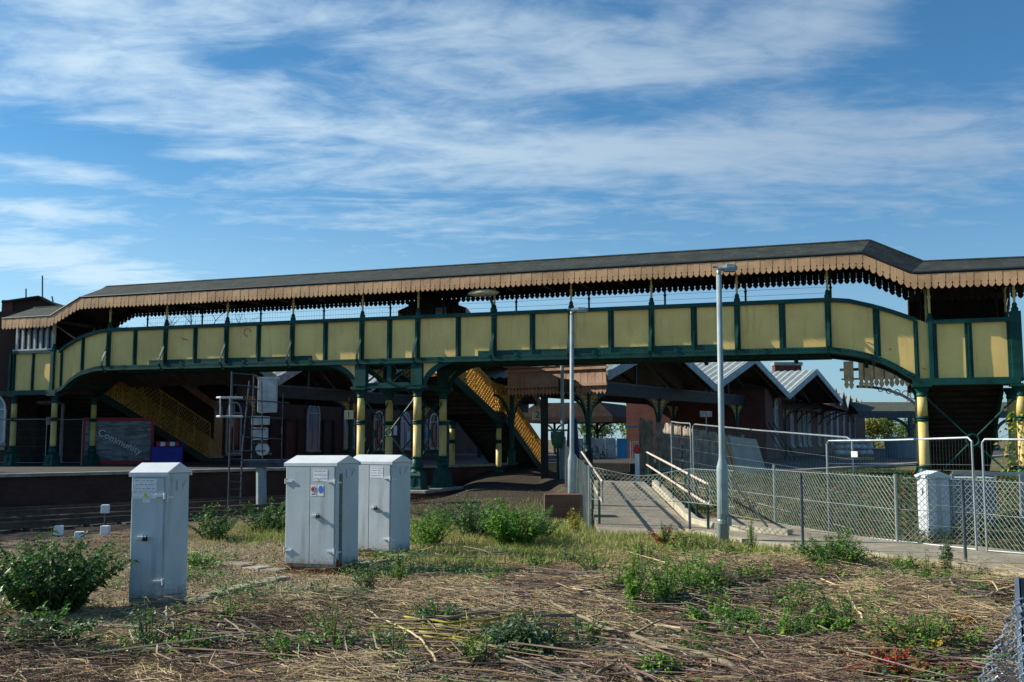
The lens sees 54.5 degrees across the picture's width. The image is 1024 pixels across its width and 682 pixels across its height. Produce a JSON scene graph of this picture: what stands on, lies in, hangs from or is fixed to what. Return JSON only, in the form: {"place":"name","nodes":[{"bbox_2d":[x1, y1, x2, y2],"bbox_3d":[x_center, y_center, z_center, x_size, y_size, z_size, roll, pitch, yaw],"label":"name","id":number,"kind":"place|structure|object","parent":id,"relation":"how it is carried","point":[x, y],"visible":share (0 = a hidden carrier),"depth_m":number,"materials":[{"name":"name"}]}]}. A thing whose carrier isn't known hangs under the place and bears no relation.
{"place":"outdoors","nodes":[
{"label":"outdoors","id":0,"kind":"place"},
{"bbox_2d":[151,441,183,463],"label":"barrier","id":1,"kind":"object","parent":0,"point":[166,451],"visible":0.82,"depth_m":44.07,"materials":[{"name":"blue plastic"}]},
{"bbox_2d":[0,453,616,477],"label":"platform paving","id":2,"kind":"structure","parent":0,"point":[466,458],"depth_m":41.88,"materials":[{"name":"concrete"}]},
{"bbox_2d":[82,417,153,464],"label":"billboard","id":3,"kind":"object","parent":2,"relation":"on","point":[124,440],"visible":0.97,"depth_m":43.87,"materials":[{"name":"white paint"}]},
{"bbox_2d":[0,464,516,507],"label":"platform face","id":4,"kind":"object","parent":2,"relation":"attached to","point":[43,491],"visible":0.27,"depth_m":32.90},
{"bbox_2d":[0,455,616,476],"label":"platform coping","id":5,"kind":"object","parent":2,"relation":"on","point":[193,471],"visible":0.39,"depth_m":34.79,"materials":[{"name":"stone"}]},
{"bbox_2d":[118,369,536,459],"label":"platform canopy","id":6,"kind":"object","parent":2,"relation":"on","point":[322,388],"visible":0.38,"depth_m":47.15,"materials":[{"name":"grey paint"}]},
{"bbox_2d":[523,402,625,453],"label":"hipped canopy","id":7,"kind":"object","parent":2,"relation":"on","point":[604,414],"visible":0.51,"depth_m":70.88,"materials":[{"name":"paint"}]},
{"bbox_2d":[0,496,1022,681],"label":"grass","id":8,"kind":"structure","parent":0,"point":[561,531],"depth_m":16.99,"materials":[{"name":"plant"}]},
{"bbox_2d":[0,440,1023,681],"bbox_3d":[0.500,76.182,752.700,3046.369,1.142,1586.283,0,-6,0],"label":"ground","id":9,"kind":"structure","parent":0,"point":[515,480],"depth_m":20.34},
{"bbox_2d":[0,600,101,665],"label":"leafy bush","id":10,"kind":"object","parent":9,"relation":"on","point":[77,629],"visible":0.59,"depth_m":8.47,"materials":[{"name":"green plant"}]},
{"bbox_2d":[0,296,117,464],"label":"station house","id":11,"kind":"structure","parent":9,"relation":"on","point":[34,407],"depth_m":44.62,"materials":[{"name":"brick"}]},
{"bbox_2d":[0,389,10,445],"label":"window","id":12,"kind":"structure","parent":11,"relation":"in","point":[5,402],"depth_m":42.44,"materials":[{"name":"white paint"}]},
{"bbox_2d":[35,401,64,463],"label":"doorway","id":13,"kind":"structure","parent":11,"relation":"in","point":[44,411],"depth_m":44.75,"materials":[{"name":"black paint"}]},
{"bbox_2d":[0,526,138,618],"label":"leafy bush","id":14,"kind":"object","parent":9,"relation":"on","point":[60,583],"visible":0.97,"depth_m":10.69,"materials":[{"name":"green plant"}]},
{"bbox_2d":[0,503,275,533],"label":"track sleepers","id":15,"kind":"object","parent":9,"relation":"on","point":[30,529],"depth_m":25.18},
{"bbox_2d":[0,498,285,516],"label":"running rail","id":16,"kind":"object","parent":15,"relation":"on","point":[35,512],"visible":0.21,"depth_m":29.50,"materials":[{"name":"metal"}]},
{"bbox_2d":[0,495,285,510],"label":"running rail","id":17,"kind":"object","parent":15,"relation":"on","point":[110,504],"visible":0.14,"depth_m":31.11,"materials":[{"name":"metal"}]},
{"bbox_2d":[0,499,429,529],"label":"running rail","id":18,"kind":"object","parent":15,"relation":"on","point":[55,522],"visible":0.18,"depth_m":25.41,"materials":[{"name":"metal"}]},
{"bbox_2d":[0,495,449,521],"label":"running rail","id":19,"kind":"object","parent":15,"relation":"on","point":[47,517],"visible":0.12,"depth_m":27.13,"materials":[{"name":"metal"}]},
{"bbox_2d":[123,595,186,649],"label":"seedling","id":20,"kind":"object","parent":9,"relation":"on","point":[140,621],"visible":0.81,"depth_m":9.02,"materials":[{"name":"green plant"}]},
{"bbox_2d":[129,462,191,609],"bbox_3d":[-4.050,2.278,11.412,0.528,1.749,0.580,-2,-6,12],"label":"relay cabinet","id":21,"kind":"object","parent":9,"relation":"on","point":[159,524],"visible":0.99,"depth_m":11.24,"materials":[{"name":"metal"}]},
{"bbox_2d":[164,622,214,653],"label":"seedling","id":22,"kind":"object","parent":9,"relation":"on","point":[200,644],"visible":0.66,"depth_m":8.70,"materials":[{"name":"green plant"}]},
{"bbox_2d":[187,552,226,568],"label":"weed","id":23,"kind":"object","parent":9,"relation":"on","point":[195,560],"visible":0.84,"depth_m":14.58,"materials":[{"name":"green plant"}]},
{"bbox_2d":[188,502,244,539],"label":"nettle clump","id":24,"kind":"object","parent":9,"relation":"on","point":[218,530],"visible":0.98,"depth_m":19.03,"materials":[{"name":"green plant"}]},
{"bbox_2d":[210,593,253,627],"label":"seedling","id":25,"kind":"object","parent":9,"relation":"on","point":[230,604],"visible":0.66,"depth_m":9.62,"materials":[{"name":"green plant"}]},
{"bbox_2d":[216,371,288,505],"bbox_3d":[-7.890,3.165,30.734,2.404,4.418,1.285,1,-6,-6],"label":"railway signal","id":26,"kind":"object","parent":9,"relation":"on","point":[267,387],"visible":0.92,"depth_m":30.73,"materials":[{"name":"grey paint"}]},
{"bbox_2d":[228,497,285,531],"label":"nettle clump","id":27,"kind":"object","parent":9,"relation":"on","point":[269,520],"visible":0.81,"depth_m":20.38,"materials":[{"name":"green plant"}]},
{"bbox_2d":[1,530,524,621],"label":"gravel","id":28,"kind":"structure","parent":9,"relation":"on","point":[346,581],"depth_m":14.09,"materials":[{"name":"gravel"}]},
{"bbox_2d":[255,630,312,662],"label":"seedling","id":29,"kind":"object","parent":9,"relation":"on","point":[282,643],"visible":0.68,"depth_m":8.45,"materials":[{"name":"green plant"}]},
{"bbox_2d":[283,455,360,573],"bbox_3d":[-2.801,2.584,14.670,0.924,1.779,0.770,-2,-6,20],"label":"relay cabinet","id":30,"kind":"object","parent":9,"relation":"on","point":[322,493],"visible":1,"depth_m":14.41,"materials":[{"name":"metal"}]},
{"bbox_2d":[118,327,528,458],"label":"station building","id":31,"kind":"structure","parent":9,"relation":"on","point":[314,430],"depth_m":63.62,"materials":[{"name":"brick"}]},
{"bbox_2d":[202,401,224,457],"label":"window","id":32,"kind":"structure","parent":31,"relation":"in","point":[216,443],"depth_m":55.15,"materials":[{"name":"paint"}]},
{"bbox_2d":[224,401,243,455],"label":"window","id":33,"kind":"structure","parent":31,"relation":"in","point":[236,431],"depth_m":56.59,"materials":[{"name":"white paint"}]},
{"bbox_2d":[283,419,298,456],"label":"door","id":34,"kind":"structure","parent":31,"relation":"in","point":[291,426],"depth_m":61.41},
{"bbox_2d":[304,405,321,451],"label":"window","id":35,"kind":"structure","parent":31,"relation":"in","point":[313,412],"depth_m":63.60,"materials":[{"name":"glass"}]},
{"bbox_2d":[322,420,334,454],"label":"door","id":36,"kind":"structure","parent":31,"relation":"in","point":[328,445],"depth_m":65.18,"materials":[{"name":"black paint"}]},
{"bbox_2d":[372,409,384,450],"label":"window","id":37,"kind":"structure","parent":31,"relation":"in","point":[379,412],"depth_m":70.93,"materials":[{"name":"glass"}]},
{"bbox_2d":[399,410,411,450],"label":"window","id":38,"kind":"structure","parent":31,"relation":"in","point":[404,426],"depth_m":74.31,"materials":[{"name":"glass"}]},
{"bbox_2d":[304,602,358,652],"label":"seedling","id":39,"kind":"object","parent":9,"relation":"on","point":[333,632],"visible":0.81,"depth_m":8.81,"materials":[{"name":"green plant"}]},
{"bbox_2d":[352,563,379,589],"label":"seedling","id":40,"kind":"object","parent":9,"relation":"on","point":[369,579],"visible":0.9,"depth_m":12.47,"materials":[{"name":"green plant"}]},
{"bbox_2d":[353,455,412,556],"bbox_3d":[-2.196,2.771,16.450,0.910,1.764,0.710,-3,-6,25],"label":"relay cabinet","id":41,"kind":"object","parent":9,"relation":"on","point":[384,505],"visible":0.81,"depth_m":16.19,"materials":[{"name":"metal"}]},
{"bbox_2d":[361,620,427,677],"bbox_3d":[-0.908,2.484,8.018,0.376,0.476,0.623,5,-8,-44],"label":"seedling","id":42,"kind":"object","parent":9,"relation":"on","point":[403,646],"visible":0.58,"depth_m":7.97,"materials":[{"name":"green plant"}]},
{"bbox_2d":[380,548,415,580],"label":"seedling","id":43,"kind":"object","parent":9,"relation":"on","point":[398,573],"visible":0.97,"depth_m":13.38,"materials":[{"name":"green plant"}]},
{"bbox_2d":[410,506,459,547],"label":"nettle clump","id":44,"kind":"object","parent":9,"relation":"on","point":[429,537],"visible":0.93,"depth_m":17.58,"materials":[{"name":"green plant"}]},
{"bbox_2d":[405,598,471,625],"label":"weed","id":45,"kind":"object","parent":9,"relation":"on","point":[430,610],"visible":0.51,"depth_m":10.01,"materials":[{"name":"green plant"}]},
{"bbox_2d":[436,490,523,538],"bbox_3d":[-0.577,3.342,19.118,1.603,0.976,1.538,-6,-8,44],"label":"grey green shrub","id":46,"kind":"object","parent":9,"relation":"on","point":[468,518],"visible":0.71,"depth_m":18.93,"materials":[{"name":"green plant"}]},
{"bbox_2d":[458,631,508,675],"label":"seedling","id":47,"kind":"object","parent":9,"relation":"on","point":[473,652],"visible":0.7,"depth_m":8.10,"materials":[{"name":"green plant"}]},
{"bbox_2d":[0,489,1017,681],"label":"fallen leaves","id":48,"kind":"object","parent":9,"relation":"on","point":[337,576],"visible":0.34,"depth_m":14.24,"materials":[{"name":"brown plant"}]},
{"bbox_2d":[0,547,1018,681],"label":"ground cover","id":49,"kind":"object","parent":9,"relation":"on","point":[392,559],"visible":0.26,"depth_m":10.81,"materials":[{"name":"green plant"}]},
{"bbox_2d":[0,239,1023,499],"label":"footbridge","id":50,"kind":"object","parent":9,"relation":"on","point":[948,347],"visible":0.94,"depth_m":35.22,"materials":[{"name":"beige paint"}]},
{"bbox_2d":[840,361,914,405],"bbox_3d":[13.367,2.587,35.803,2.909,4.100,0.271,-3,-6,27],"label":"weathered valance","id":51,"kind":"object","parent":50,"relation":"attached to","point":[870,374],"visible":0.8,"depth_m":36.02,"materials":[{"name":"wood"}]},
{"bbox_2d":[993,411,1023,479],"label":"ivy","id":52,"kind":"object","parent":50,"relation":"attached to","point":[1012,432],"visible":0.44,"depth_m":28.63,"materials":[{"name":"green plant"}]},
{"bbox_2d":[0,539,1023,681],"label":"twig litter","id":53,"kind":"object","parent":9,"relation":"on","point":[562,583],"visible":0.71,"depth_m":9.02,"materials":[{"name":"plant"}]},
{"bbox_2d":[371,611,499,639],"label":"cut branch","id":54,"kind":"object","parent":53,"relation":"on","point":[454,616],"visible":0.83,"depth_m":9.54,"materials":[{"name":"brown plant"}]},
{"bbox_2d":[404,612,534,630],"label":"cut branch","id":55,"kind":"object","parent":53,"relation":"on","point":[476,620],"visible":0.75,"depth_m":9.43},
{"bbox_2d":[526,588,745,679],"bbox_3d":[0.745,2.632,9.318,0.931,0.265,4.195,3,-6,-25],"label":"cut branch","id":56,"kind":"object","parent":53,"relation":"on","point":[569,613],"visible":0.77,"depth_m":8.80,"materials":[{"name":"brown plant"}]},
{"bbox_2d":[474,498,554,546],"bbox_3d":[0.042,3.259,17.825,1.483,0.870,1.519,0,-6,0],"label":"bright shrub","id":57,"kind":"object","parent":9,"relation":"on","point":[506,529],"visible":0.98,"depth_m":17.61,"materials":[{"name":"green plant"}]},
{"bbox_2d":[479,611,565,660],"bbox_3d":[0.084,2.570,8.622,0.768,0.462,0.929,0,-6,0],"label":"broad leaf weed","id":58,"kind":"object","parent":9,"relation":"on","point":[500,637],"visible":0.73,"depth_m":8.51,"materials":[{"name":"plant"}]},
{"bbox_2d":[541,388,547,478],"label":"timber post","id":59,"kind":"object","parent":9,"relation":"on","point":[544,436],"visible":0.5,"depth_m":40.27,"materials":[{"name":"black paint"}]},
{"bbox_2d":[548,429,566,478],"bbox_3d":[1.750,4.418,37.949,0.760,2.080,0.526,0,-6,0],"label":"green housing","id":60,"kind":"object","parent":9,"relation":"on","point":[557,437],"visible":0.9,"depth_m":37.85,"materials":[{"name":"paint"}]},
{"bbox_2d":[544,493,580,521],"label":"brick block","id":61,"kind":"structure","parent":9,"relation":"on","point":[563,504],"depth_m":23.09,"materials":[{"name":"brick"}]},
{"bbox_2d":[559,366,565,478],"bbox_3d":[1.950,3.044,38.387,0.247,5.100,0.260,0,-6,0],"label":"grey pole","id":62,"kind":"object","parent":9,"relation":"on","point":[561,462],"visible":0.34,"depth_m":38.30,"materials":[{"name":"metal"}]},
{"bbox_2d":[567,307,587,492],"bbox_3d":[1.714,1.832,25.937,0.540,5.463,0.242,0,-6,0],"label":"lamp post","id":63,"kind":"object","parent":9,"relation":"on","point":[571,471],"visible":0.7,"depth_m":25.91,"materials":[{"name":"metal"}]},
{"bbox_2d":[557,609,608,650],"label":"seedling","id":64,"kind":"object","parent":9,"relation":"on","point":[593,633],"visible":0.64,"depth_m":8.86,"materials":[{"name":"green plant"}]},
{"bbox_2d":[577,424,621,444],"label":"broadleaf tree","id":65,"kind":"object","parent":9,"relation":"on","point":[604,431],"visible":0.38,"depth_m":120.03,"materials":[{"name":"green plant"}]},
{"bbox_2d":[620,545,650,608],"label":"tall weed","id":66,"kind":"object","parent":9,"relation":"on","point":[633,589],"visible":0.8,"depth_m":10.88,"materials":[{"name":"green plant"}]},
{"bbox_2d":[635,651,685,681],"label":"weed","id":67,"kind":"object","parent":9,"relation":"on","point":[649,667],"visible":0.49,"depth_m":7.73,"materials":[{"name":"green plant"}]},
{"bbox_2d":[636,548,700,609],"bbox_3d":[1.699,2.674,11.119,0.757,0.687,0.699,-3,-7,31],"label":"tall weed","id":68,"kind":"object","parent":9,"relation":"on","point":[665,587],"visible":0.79,"depth_m":11.06,"materials":[{"name":"green plant"}]},
{"bbox_2d":[639,417,743,476],"bbox_3d":[6.432,3.928,36.583,0.176,2.386,7.638,2,-6,-19],"label":"timber fence","id":69,"kind":"object","parent":9,"relation":"on","point":[661,435],"visible":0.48,"depth_m":37.34,"materials":[{"name":"wood"}]},
{"bbox_2d":[660,542,731,592],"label":"tall weed","id":70,"kind":"object","parent":9,"relation":"on","point":[699,579],"visible":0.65,"depth_m":11.83,"materials":[{"name":"green plant"}]},
{"bbox_2d":[677,591,762,633],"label":"tall weed","id":71,"kind":"object","parent":9,"relation":"on","point":[696,615],"visible":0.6,"depth_m":9.80,"materials":[{"name":"green plant"}]},
{"bbox_2d":[652,480,792,535],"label":"ramp kerb","id":72,"kind":"structure","parent":9,"relation":"on","point":[680,509],"depth_m":21.18,"materials":[{"name":"concrete"}]},
{"bbox_2d":[646,451,710,528],"bbox_3d":[4.249,3.807,26.596,0.074,1.559,13.329,0,-6,2],"label":"handrail","id":73,"kind":"object","parent":72,"relation":"on","point":[685,493],"visible":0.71,"depth_m":23.74,"materials":[{"name":"white metal"}]},
{"bbox_2d":[712,264,737,543],"bbox_3d":[3.979,1.183,18.374,0.460,5.264,0.242,0,-6,0],"label":"lamp post","id":74,"kind":"object","parent":9,"relation":"on","point":[724,520],"visible":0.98,"depth_m":18.28,"materials":[{"name":"metal"}]},
{"bbox_2d":[697,606,764,645],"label":"seedling","id":75,"kind":"object","parent":9,"relation":"on","point":[730,625],"visible":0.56,"depth_m":8.93,"materials":[{"name":"green plant"}]},
{"bbox_2d":[727,436,765,472],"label":"leaning boards","id":76,"kind":"object","parent":9,"relation":"on","point":[750,453],"visible":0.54,"depth_m":32.92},
{"bbox_2d":[564,444,967,562],"bbox_3d":[2.752,3.390,23.114,3.142,1.904,18.196,2,-6,-16],"label":"front fence","id":77,"kind":"object","parent":9,"relation":"on","point":[582,482],"visible":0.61,"depth_m":20.82,"materials":[{"name":"metal"}]},
{"bbox_2d":[692,424,855,533],"bbox_3d":[6.065,3.173,24.507,0.037,2.411,9.744,1,-6,-8],"label":"panel","id":78,"kind":"object","parent":9,"relation":"on","point":[737,455],"visible":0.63,"depth_m":23.25,"materials":[{"name":"metal"}]},
{"bbox_2d":[752,610,816,650],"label":"bramble","id":79,"kind":"object","parent":9,"relation":"on","point":[785,628],"visible":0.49,"depth_m":8.80,"materials":[{"name":"green plant"}]},
{"bbox_2d":[776,576,821,620],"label":"seedling","id":80,"kind":"object","parent":9,"relation":"on","point":[789,607],"visible":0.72,"depth_m":10.36,"materials":[{"name":"green plant"}]},
{"bbox_2d":[790,600,863,651],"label":"bramble","id":81,"kind":"object","parent":9,"relation":"on","point":[827,622],"visible":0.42,"depth_m":9.10,"materials":[{"name":"green plant"}]},
{"bbox_2d":[805,554,858,582],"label":"seedling","id":82,"kind":"object","parent":9,"relation":"on","point":[824,570],"visible":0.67,"depth_m":12.62,"materials":[{"name":"green plant"}]},
{"bbox_2d":[644,468,1023,549],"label":"chain-link fence","id":83,"kind":"object","parent":9,"relation":"on","point":[889,472],"visible":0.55,"depth_m":23.10,"materials":[{"name":"grey metal"}]},
{"bbox_2d":[789,526,879,570],"bbox_3d":[4.638,3.028,14.375,1.181,0.717,1.206,0,-6,0],"label":"dense weed","id":84,"kind":"object","parent":9,"relation":"on","point":[837,547],"visible":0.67,"depth_m":14.22,"materials":[{"name":"green plant"}]},
{"bbox_2d":[698,530,1023,576],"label":"path edging","id":85,"kind":"object","parent":9,"relation":"on","point":[743,540],"visible":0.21,"depth_m":15.89,"materials":[{"name":"concrete"}]},
{"bbox_2d":[727,464,1023,550],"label":"chain link fence","id":86,"kind":"object","parent":9,"relation":"on","point":[895,500],"visible":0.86,"depth_m":18.59,"materials":[{"name":"metal"}]},
{"bbox_2d":[865,418,897,447],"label":"broadleaf tree","id":87,"kind":"object","parent":9,"relation":"on","point":[871,427],"visible":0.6,"depth_m":127.40,"materials":[{"name":"green plant"}]},
{"bbox_2d":[819,643,969,681],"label":"bramble","id":88,"kind":"object","parent":9,"relation":"on","point":[898,670],"visible":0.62,"depth_m":7.74,"materials":[{"name":"green plant"}]},
{"bbox_2d":[856,607,989,664],"bbox_3d":[3.535,2.533,8.552,1.069,0.471,1.049,3,-6,-26],"label":"bramble","id":89,"kind":"object","parent":9,"relation":"on","point":[919,632],"visible":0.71,"depth_m":8.45,"materials":[{"name":"green plant"}]},
{"bbox_2d":[914,470,950,538],"bbox_3d":[7.967,3.148,18.766,0.480,1.389,0.600,0,-6,4],"label":"white cabinet","id":90,"kind":"object","parent":9,"relation":"on","point":[922,495],"visible":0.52,"depth_m":18.53,"materials":[{"name":"metal"}]},
{"bbox_2d":[949,476,996,529],"bbox_3d":[8.887,3.305,19.497,1.040,1.260,0.640,-1,-6,8],"label":"grey equipment case","id":91,"kind":"object","parent":9,"relation":"on","point":[968,504],"visible":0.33,"depth_m":19.20,"materials":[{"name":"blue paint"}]},
{"bbox_2d":[949,482,995,529],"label":"doors","id":92,"kind":"structure","parent":91,"relation":"in","point":[970,493],"depth_m":19.19,"materials":[{"name":"grey paint"}]},
{"bbox_2d":[950,471,1023,534],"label":"steel frame","id":93,"kind":"object","parent":9,"relation":"on","point":[1020,476],"visible":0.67,"depth_m":18.62,"materials":[{"name":"metal"}]},
{"bbox_2d":[977,577,1023,681],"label":"fence","id":94,"kind":"object","parent":9,"relation":"on","point":[1018,607],"visible":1,"depth_m":5.30,"materials":[{"name":"metal"}]},
{"bbox_2d":[0,0,1023,439],"label":"sky","id":95,"kind":"structure","parent":0,"point":[142,141],"materials":[{"name":"blue"}]},
{"bbox_2d":[587,480,695,535],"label":"ramp path","id":96,"kind":"structure","parent":0,"point":[626,515],"depth_m":24.13,"materials":[{"name":"concrete"}]},
{"bbox_2d":[548,447,1008,477],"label":"platform surface","id":97,"kind":"object","parent":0,"point":[616,464],"visible":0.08,"depth_m":47.30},
{"bbox_2d":[578,438,615,457],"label":"hoarding","id":98,"kind":"object","parent":97,"relation":"on","point":[605,448],"visible":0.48,"depth_m":57.62,"materials":[{"name":"blue paint"}]},
{"bbox_2d":[483,361,842,466],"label":"gabled canopy","id":99,"kind":"object","parent":97,"relation":"on","point":[661,385],"visible":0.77,"depth_m":48.56,"materials":[{"name":"grey paint"}]},
{"bbox_2d":[504,365,607,395],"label":"canopy end screen","id":100,"kind":"object","parent":99,"relation":"attached to","point":[520,378],"visible":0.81,"depth_m":40.09,"materials":[{"name":"pink paint"}]},
{"bbox_2d":[626,362,865,458],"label":"brick building","id":101,"kind":"structure","parent":97,"relation":"on","point":[764,405],"depth_m":57.80,"materials":[{"name":"brick"}]},
{"bbox_2d":[657,454,1008,473],"bbox_3d":[35.219,8.223,71.841,5.255,0.100,95.680,-4,-7,37],"label":"platform edge","id":102,"kind":"object","parent":97,"relation":"on","point":[843,467],"visible":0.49,"depth_m":37.56,"materials":[{"name":"stone"}]},
{"bbox_2d":[832,439,874,459],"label":"wrapped pallet","id":103,"kind":"object","parent":97,"relation":"on","point":[862,446],"visible":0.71,"depth_m":53.47,"materials":[{"name":"white paint"}]},
{"bbox_2d":[882,437,916,457],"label":"builders tub","id":104,"kind":"object","parent":97,"relation":"on","point":[901,449],"visible":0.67,"depth_m":58.88,"materials":[{"name":"blue plastic"}]},
{"bbox_2d":[849,402,1006,449],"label":"canopy","id":105,"kind":"object","parent":97,"relation":"on","point":[895,411],"visible":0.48,"depth_m":98.79,"materials":[{"name":"metal"}]},
{"bbox_2d":[678,518,1023,571],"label":"pavement","id":106,"kind":"structure","parent":0,"point":[893,547],"depth_m":17.10,"materials":[{"name":"concrete"}]},
{"bbox_2d":[826,436,977,550],"bbox_3d":[6.960,2.785,18.088,0.037,2.078,3.731,2,-6,-21],"label":"panel","id":107,"kind":"object","parent":106,"relation":"on","point":[973,484],"visible":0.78,"depth_m":17.56,"materials":[{"name":"metal"}]},
{"bbox_2d":[981,438,1023,553],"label":"panel","id":108,"kind":"object","parent":106,"relation":"on","point":[984,489],"visible":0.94,"depth_m":16.14,"materials":[{"name":"metal"}]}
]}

